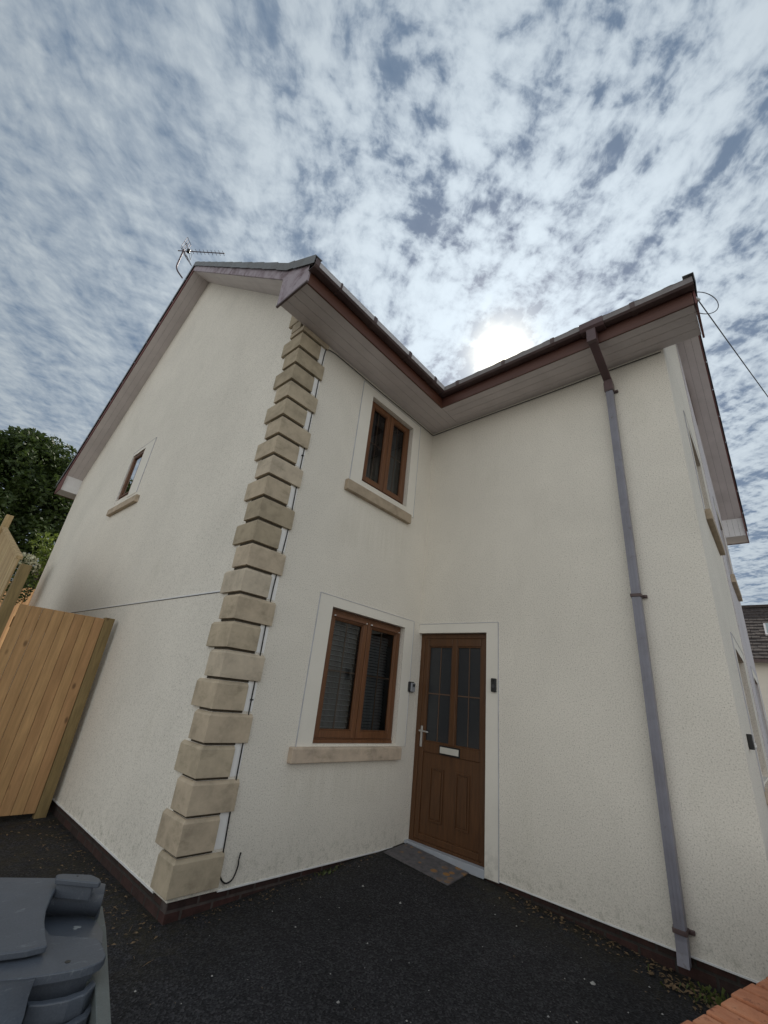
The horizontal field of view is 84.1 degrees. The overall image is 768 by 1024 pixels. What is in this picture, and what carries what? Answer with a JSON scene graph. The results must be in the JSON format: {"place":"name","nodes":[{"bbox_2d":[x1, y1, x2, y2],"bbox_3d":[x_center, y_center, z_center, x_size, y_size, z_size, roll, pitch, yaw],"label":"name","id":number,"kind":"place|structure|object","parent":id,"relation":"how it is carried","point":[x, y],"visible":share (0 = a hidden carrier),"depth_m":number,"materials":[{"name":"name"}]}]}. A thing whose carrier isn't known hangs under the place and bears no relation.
{"place":"outdoors","nodes":[
{"label":"outdoors","id":0,"kind":"place"},
{"bbox_2d":[0,765,727,1023],"bbox_3d":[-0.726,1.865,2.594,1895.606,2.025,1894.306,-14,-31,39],"label":"ground","id":1,"kind":"structure","parent":0,"point":[432,936],"depth_m":2.70,"materials":[{"name":"black asphalt"}]},
{"bbox_2d":[0,514,13,533],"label":"fence post","id":2,"kind":"object","parent":1,"relation":"on","point":[7,520],"visible":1,"depth_m":7.14,"materials":[{"name":"brown wood"}]},
{"bbox_2d":[0,526,22,600],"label":"boundary fence","id":3,"kind":"object","parent":1,"relation":"on","point":[11,555],"visible":1,"depth_m":5.16,"materials":[{"name":"brown wood"}]},
{"bbox_2d":[0,563,31,637],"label":"fence post","id":4,"kind":"object","parent":1,"relation":"on","point":[14,590],"visible":1,"depth_m":4.52,"materials":[{"name":"brown wood"}]},
{"bbox_2d":[0,582,34,647],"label":"fence","id":5,"kind":"object","parent":1,"relation":"on","point":[12,615],"visible":0.02,"depth_m":9.69,"materials":[{"name":"brown wood"}]},
{"bbox_2d":[0,552,40,604],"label":"flowering shrub","id":6,"kind":"object","parent":1,"relation":"on","point":[27,559],"visible":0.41,"depth_m":8.72,"materials":[{"name":"green plant"}]},
{"bbox_2d":[0,425,76,560],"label":"tree","id":7,"kind":"object","parent":1,"relation":"on","point":[34,464],"visible":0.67,"depth_m":13.36,"materials":[{"name":"green plant"}]},
{"bbox_2d":[27,531,58,588],"bbox_3d":[-9.383,2.917,11.331,1.270,4.772,1.608,-14,-31,39],"label":"shrub","id":8,"kind":"object","parent":1,"relation":"on","point":[42,557],"visible":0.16,"depth_m":11.77,"materials":[{"name":"green plant"}]},
{"bbox_2d":[0,874,110,1023],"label":"wheelie bin","id":9,"kind":"object","parent":1,"relation":"on","point":[53,957],"visible":1,"depth_m":0.90,"materials":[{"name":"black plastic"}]},
{"bbox_2d":[32,618,114,818],"bbox_3d":[-3.462,2.371,4.713,0.089,2.360,0.105,-14,-31,39],"label":"gate post","id":10,"kind":"object","parent":1,"relation":"on","point":[47,794],"visible":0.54,"depth_m":4.70,"materials":[{"name":"brown wood"}]},
{"bbox_2d":[0,604,103,815],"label":"garden gate","id":11,"kind":"structure","parent":10,"relation":"attached to","point":[72,638],"depth_m":4.51,"materials":[{"name":"brown wood"}]},
{"bbox_2d":[6,820,724,1012],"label":"leaf litter","id":12,"kind":"object","parent":1,"relation":"on","point":[665,980],"visible":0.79,"depth_m":2.88,"materials":[{"name":"brown plant"}]},
{"bbox_2d":[0,254,767,997],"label":"house","id":13,"kind":"structure","parent":1,"relation":"on","point":[558,566],"depth_m":4.29,"materials":[{"name":"white paint"}]},
{"bbox_2d":[106,450,144,516],"bbox_3d":[-4.236,-0.577,7.272,1.290,1.205,0.148,-14,-31,39],"label":"window","id":14,"kind":"structure","parent":13,"relation":"in","point":[135,464],"depth_m":7.42,"materials":[{"name":"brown wood"}]},
{"bbox_2d":[176,237,224,278],"bbox_3d":[-4.106,-5.660,9.418,1.068,1.032,0.307,2,-24,9],"label":"tv aerial","id":15,"kind":"object","parent":13,"relation":"attached to","point":[188,251],"visible":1,"depth_m":9.50,"materials":[{"name":"metal"}]},
{"bbox_2d":[287,608,401,763],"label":"window","id":16,"kind":"structure","parent":13,"relation":"in","point":[357,696],"depth_m":4.48,"materials":[{"name":"brown wood"}]},
{"bbox_2d":[344,401,411,523],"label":"window","id":17,"kind":"structure","parent":13,"relation":"in","point":[385,462],"depth_m":5.60,"materials":[{"name":"brown wood"}]},
{"bbox_2d":[408,681,414,692],"bbox_3d":[0.322,2.024,4.926,0.052,0.114,0.102,-14,-31,39],"label":"key safe","id":18,"kind":"object","parent":13,"relation":"attached to","point":[411,686],"visible":1,"depth_m":4.90,"materials":[{"name":"black plastic"}]},
{"bbox_2d":[220,349,660,883],"bbox_3d":[0.933,0.807,4.545,3.672,5.000,1.762,4,-23,6],"label":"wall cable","id":19,"kind":"object","parent":13,"relation":"attached to","point":[222,881],"depth_m":4.33,"materials":[{"name":"plastic"}]},
{"bbox_2d":[404,633,485,878],"bbox_3d":[0.704,2.414,4.575,0.919,2.160,0.144,-14,-31,39],"label":"door","id":20,"kind":"structure","parent":13,"relation":"in","point":[447,811],"depth_m":4.53,"materials":[{"name":"brown wood"}]},
{"bbox_2d":[491,678,495,691],"bbox_3d":[1.130,1.784,4.392,0.056,0.132,0.030,-14,-31,39],"label":"doorbell","id":21,"kind":"object","parent":13,"relation":"attached to","point":[493,684],"visible":1,"depth_m":4.38,"materials":[{"name":"black plastic"}]},
{"bbox_2d":[697,471,725,555],"bbox_3d":[4.121,-0.254,5.501,0.130,1.294,1.380,-14,-31,39],"label":"window","id":22,"kind":"structure","parent":13,"relation":"in","point":[709,516],"depth_m":5.06,"materials":[{"name":"beige stone"}]},
{"bbox_2d":[693,292,767,396],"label":"telephone wire","id":23,"kind":"object","parent":13,"relation":"attached to","point":[698,299],"visible":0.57,"depth_m":4.58,"materials":[{"name":"plastic"}]},
{"bbox_2d":[730,574,742,601],"bbox_3d":[5.854,1.271,7.118,0.118,0.152,1.360,-14,-31,39],"label":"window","id":24,"kind":"structure","parent":13,"relation":"in","point":[733,579],"depth_m":6.88,"materials":[{"name":"beige stone"}]},
{"bbox_2d":[746,734,756,749],"bbox_3d":[2.916,1.823,3.377,0.050,0.110,0.090,-14,-31,39],"label":"intercom box","id":25,"kind":"object","parent":13,"relation":"attached to","point":[752,745],"visible":1,"depth_m":3.35,"materials":[{"name":"black plastic"}]},
{"bbox_2d":[739,667,767,803],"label":"window","id":26,"kind":"structure","parent":13,"relation":"in","point":[766,785],"depth_m":3.74,"materials":[{"name":"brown wood"}]},
{"bbox_2d":[134,885,663,1022],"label":"stone chips","id":27,"kind":"object","parent":1,"relation":"on","point":[591,982],"visible":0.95,"depth_m":2.67,"materials":[{"name":"grey stone"}]},
{"bbox_2d":[384,843,468,885],"bbox_3d":[0.388,3.294,4.003,0.740,0.076,0.375,-14,-31,39],"label":"doormat","id":28,"kind":"object","parent":1,"relation":"on","point":[435,868],"visible":1,"depth_m":3.97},
{"bbox_2d":[314,865,728,1005],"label":"weeds","id":29,"kind":"object","parent":1,"relation":"on","point":[719,999],"visible":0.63,"depth_m":2.68,"materials":[{"name":"green plant"}]},
{"bbox_2d":[681,976,767,1023],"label":"garden wall","id":30,"kind":"structure","parent":1,"relation":"on","point":[748,1004],"depth_m":1.06,"materials":[{"name":"brick"}]},
{"bbox_2d":[741,604,767,720],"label":"neighbour house","id":31,"kind":"structure","parent":1,"relation":"on","point":[756,619],"depth_m":20.81,"materials":[{"name":"tile"}]},
{"bbox_2d":[763,623,767,635],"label":"roof window","id":32,"kind":"structure","parent":31,"relation":"in","point":[765,624],"depth_m":21.20,"materials":[{"name":"grey"}]},
{"bbox_2d":[0,0,767,604],"label":"sky","id":33,"kind":"structure","parent":0,"point":[492,181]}
]}

